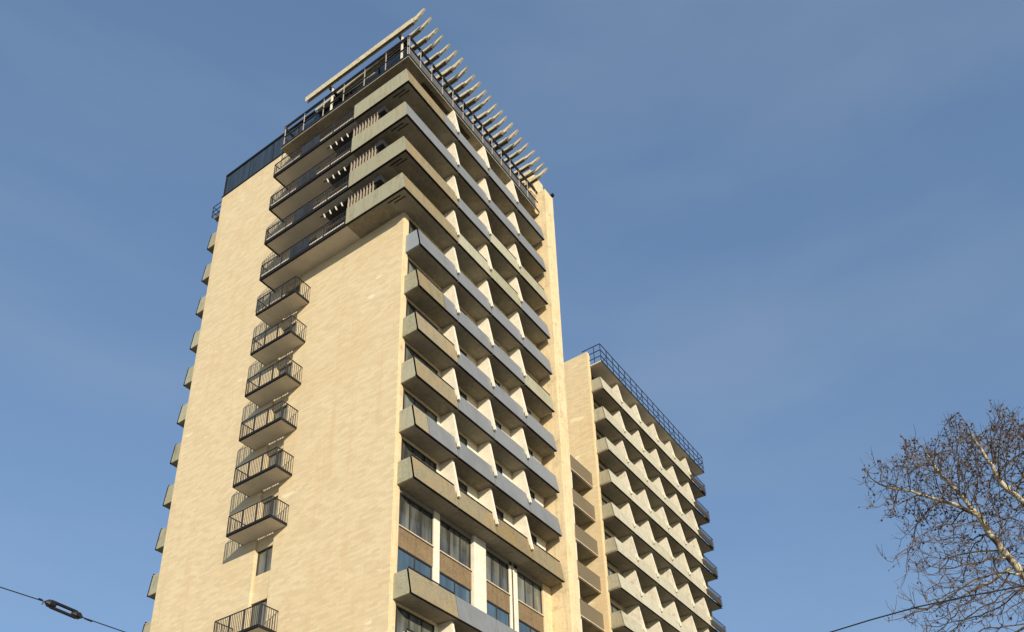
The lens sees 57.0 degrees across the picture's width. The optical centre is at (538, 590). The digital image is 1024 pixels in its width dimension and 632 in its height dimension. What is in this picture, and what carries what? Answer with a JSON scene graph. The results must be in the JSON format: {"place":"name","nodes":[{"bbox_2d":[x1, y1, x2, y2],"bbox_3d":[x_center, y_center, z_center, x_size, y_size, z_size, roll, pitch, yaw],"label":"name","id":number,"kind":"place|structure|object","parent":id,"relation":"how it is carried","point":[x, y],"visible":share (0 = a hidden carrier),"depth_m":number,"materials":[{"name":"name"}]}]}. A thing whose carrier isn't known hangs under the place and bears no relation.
{"place":"outdoors","nodes":[
{"label":"outdoors","id":0,"kind":"place"},
{"bbox_2d":[0,587,124,631],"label":"span wire","id":1,"kind":"object","parent":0,"point":[53,604],"visible":1,"depth_m":11.73,"materials":[{"name":"black metal"}]},
{"bbox_2d":[830,585,1023,631],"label":"overhead cable","id":2,"kind":"object","parent":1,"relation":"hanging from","point":[926,605],"visible":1,"depth_m":12.41,"materials":[{"name":"black rubber"}]},
{"bbox_2d":[0,0,1023,631],"label":"sky","id":3,"kind":"structure","parent":0,"point":[796,227],"materials":[{"name":"blue"}]},
{"bbox_3d":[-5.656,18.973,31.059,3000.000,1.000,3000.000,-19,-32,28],"label":"ground","id":4,"kind":"structure","parent":0,"visible":0},
{"bbox_2d":[142,8,581,631],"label":"apartment tower","id":5,"kind":"structure","parent":4,"relation":"on","point":[372,420],"depth_m":52.19,"materials":[{"name":"beige stone"}]},
{"bbox_2d":[250,599,266,625],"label":"window","id":6,"kind":"structure","parent":5,"relation":"in","point":[265,601],"depth_m":46.18,"materials":[{"name":"grey glass"}]},
{"bbox_2d":[256,546,272,575],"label":"window","id":7,"kind":"structure","parent":5,"relation":"in","point":[264,556],"depth_m":47.57,"materials":[{"name":"grey glass"}]},
{"bbox_2d":[262,497,277,516],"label":"window","id":8,"kind":"structure","parent":5,"relation":"in","point":[275,501],"depth_m":49.04,"materials":[{"name":"grey glass"}]},
{"bbox_2d":[268,451,282,466],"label":"window","id":9,"kind":"structure","parent":5,"relation":"in","point":[279,453],"depth_m":50.44,"materials":[{"name":"grey glass"}]},
{"bbox_2d":[271,405,287,442],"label":"window","id":10,"kind":"structure","parent":5,"relation":"in","point":[285,408],"depth_m":51.84,"materials":[{"name":"grey glass"}]},
{"bbox_2d":[276,363,291,398],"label":"window","id":11,"kind":"structure","parent":5,"relation":"in","point":[288,370],"depth_m":53.18,"materials":[{"name":"grey glass"}]},
{"bbox_2d":[280,323,295,357],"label":"window","id":12,"kind":"structure","parent":5,"relation":"in","point":[293,325],"depth_m":54.58,"materials":[{"name":"grey glass"}]},
{"bbox_2d":[285,285,299,317],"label":"window","id":13,"kind":"structure","parent":5,"relation":"in","point":[298,287],"depth_m":55.93,"materials":[{"name":"grey glass"}]},
{"bbox_2d":[407,259,416,273],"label":"window","id":14,"kind":"structure","parent":5,"relation":"in","point":[411,267],"depth_m":51.03,"materials":[{"name":"grey glass"}]},
{"bbox_2d":[409,221,417,233],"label":"window","id":15,"kind":"structure","parent":5,"relation":"in","point":[412,227],"depth_m":52.42,"materials":[{"name":"grey glass"}]},
{"bbox_2d":[395,606,433,631],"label":"window","id":16,"kind":"structure","parent":5,"relation":"in","point":[404,619],"depth_m":41.73,"materials":[{"name":"grey glass"}]},
{"bbox_2d":[397,547,431,579],"bbox_3d":[-5.719,-0.902,43.157,0.100,1.510,2.470,-19,-32,28],"label":"window","id":17,"kind":"structure","parent":5,"relation":"in","point":[405,559],"depth_m":43.22,"materials":[{"name":"blue glass"}]},
{"bbox_2d":[399,493,432,543],"bbox_3d":[-5.828,-3.339,44.436,0.100,1.780,2.470,-19,-32,28],"label":"window","id":18,"kind":"structure","parent":5,"relation":"in","point":[413,517],"depth_m":44.49,"materials":[{"name":"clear glass"}]},
{"bbox_2d":[401,439,435,470],"bbox_3d":[-5.842,-5.654,45.765,0.100,2.650,2.580,-19,-32,28],"label":"window","id":19,"kind":"structure","parent":5,"relation":"in","point":[406,449],"depth_m":45.93,"materials":[{"name":"grey glass"}]},
{"bbox_2d":[403,390,436,422],"bbox_3d":[-5.961,-8.308,47.158,0.100,2.650,2.580,-19,-32,28],"label":"window","id":20,"kind":"structure","parent":5,"relation":"in","point":[408,399],"depth_m":47.34,"materials":[{"name":"grey glass"}]},
{"bbox_2d":[404,344,437,373],"bbox_3d":[-6.080,-10.962,48.550,0.100,2.650,2.580,-19,-32,28],"label":"window","id":21,"kind":"structure","parent":5,"relation":"in","point":[409,353],"depth_m":48.49,"materials":[{"name":"grey glass"}]},
{"bbox_2d":[406,301,437,328],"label":"window","id":22,"kind":"structure","parent":5,"relation":"in","point":[410,309],"depth_m":49.74,"materials":[{"name":"grey glass"}]},
{"bbox_2d":[439,571,470,603],"bbox_3d":[-4.072,0.188,45.375,0.100,1.510,2.550,-19,-32,28],"label":"window","id":23,"kind":"structure","parent":5,"relation":"in","point":[459,590],"depth_m":45.64,"materials":[{"name":"blue glass"}]},
{"bbox_2d":[440,520,470,568],"bbox_3d":[-4.181,-2.249,46.654,0.100,1.780,2.550,-19,-32,28],"label":"window","id":24,"kind":"structure","parent":5,"relation":"in","point":[452,542],"depth_m":46.74,"materials":[{"name":"grey glass"}]},
{"bbox_2d":[458,480,466,494],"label":"window","id":25,"kind":"structure","parent":5,"relation":"in","point":[463,487],"depth_m":48.92,"materials":[{"name":"grey glass"}]},
{"bbox_2d":[458,433,466,446],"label":"window","id":26,"kind":"structure","parent":5,"relation":"in","point":[461,439],"depth_m":50.31,"materials":[{"name":"grey glass"}]},
{"bbox_2d":[459,390,466,400],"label":"window","id":27,"kind":"structure","parent":5,"relation":"in","point":[463,395],"depth_m":51.78,"materials":[{"name":"grey glass"}]},
{"bbox_2d":[486,551,508,592],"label":"window","id":28,"kind":"structure","parent":5,"relation":"in","point":[496,569],"depth_m":49.38,"materials":[{"name":"grey glass"}]},
{"bbox_2d":[495,463,501,473],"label":"window","id":29,"kind":"structure","parent":5,"relation":"in","point":[498,468],"depth_m":52.75,"materials":[{"name":"grey glass"}]},
{"bbox_2d":[487,600,509,626],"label":"window","id":30,"kind":"structure","parent":5,"relation":"in","point":[494,611],"depth_m":48.26,"materials":[{"name":"blue glass"}]},
{"bbox_2d":[496,508,503,519],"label":"window","id":31,"kind":"structure","parent":5,"relation":"in","point":[499,513],"depth_m":51.36,"materials":[{"name":"grey glass"}]},
{"bbox_2d":[519,620,538,631],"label":"window","id":32,"kind":"structure","parent":5,"relation":"in","point":[523,627],"depth_m":50.16,"materials":[{"name":"blue glass"}]},
{"bbox_2d":[517,571,541,613],"bbox_3d":[-0.539,0.160,51.556,0.100,1.780,2.440,-19,-32,28],"label":"window","id":33,"kind":"structure","parent":5,"relation":"in","point":[529,592],"depth_m":51.64,"materials":[{"name":"grey glass"}]},
{"bbox_2d":[530,533,536,543],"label":"window","id":34,"kind":"structure","parent":5,"relation":"in","point":[533,537],"depth_m":53.83,"materials":[{"name":"grey glass"}]},
{"bbox_2d":[570,455,604,631],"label":"link block","id":35,"kind":"structure","parent":4,"relation":"on","point":[586,549],"depth_m":67.73,"materials":[{"name":"concrete"}]},
{"bbox_2d":[564,343,725,631],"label":"apartment block","id":36,"kind":"structure","parent":4,"relation":"on","point":[648,565],"depth_m":76.02,"materials":[{"name":"beige concrete"}]},
{"bbox_2d":[596,434,609,469],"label":"window","id":37,"kind":"structure","parent":36,"relation":"in","point":[597,437],"depth_m":74.81,"materials":[{"name":"grey glass"}]},
{"bbox_2d":[599,466,612,501],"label":"window","id":38,"kind":"structure","parent":36,"relation":"in","point":[600,469],"depth_m":73.40,"materials":[{"name":"grey glass"}]},
{"bbox_2d":[601,498,615,534],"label":"window","id":39,"kind":"structure","parent":36,"relation":"in","point":[604,502],"depth_m":72.12,"materials":[{"name":"grey glass"}]},
{"bbox_2d":[604,531,617,568],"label":"window","id":40,"kind":"structure","parent":36,"relation":"in","point":[607,536],"depth_m":70.73,"materials":[{"name":"grey glass"}]},
{"bbox_2d":[607,566,621,604],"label":"window","id":41,"kind":"structure","parent":36,"relation":"in","point":[610,571],"depth_m":69.40,"materials":[{"name":"grey glass"}]},
{"bbox_2d":[610,602,619,612],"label":"window","id":42,"kind":"structure","parent":36,"relation":"in","point":[613,608],"depth_m":68.11,"materials":[{"name":"grey glass"}]},
{"bbox_3d":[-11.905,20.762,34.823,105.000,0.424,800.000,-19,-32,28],"label":"pavement","id":43,"kind":"structure","parent":0,"visible":0},
{"bbox_2d":[852,399,1023,631],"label":"plane tree","id":44,"kind":"object","parent":43,"relation":"on","point":[1005,554],"visible":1,"depth_m":26.53,"materials":[{"name":"brown plant"}]}
]}

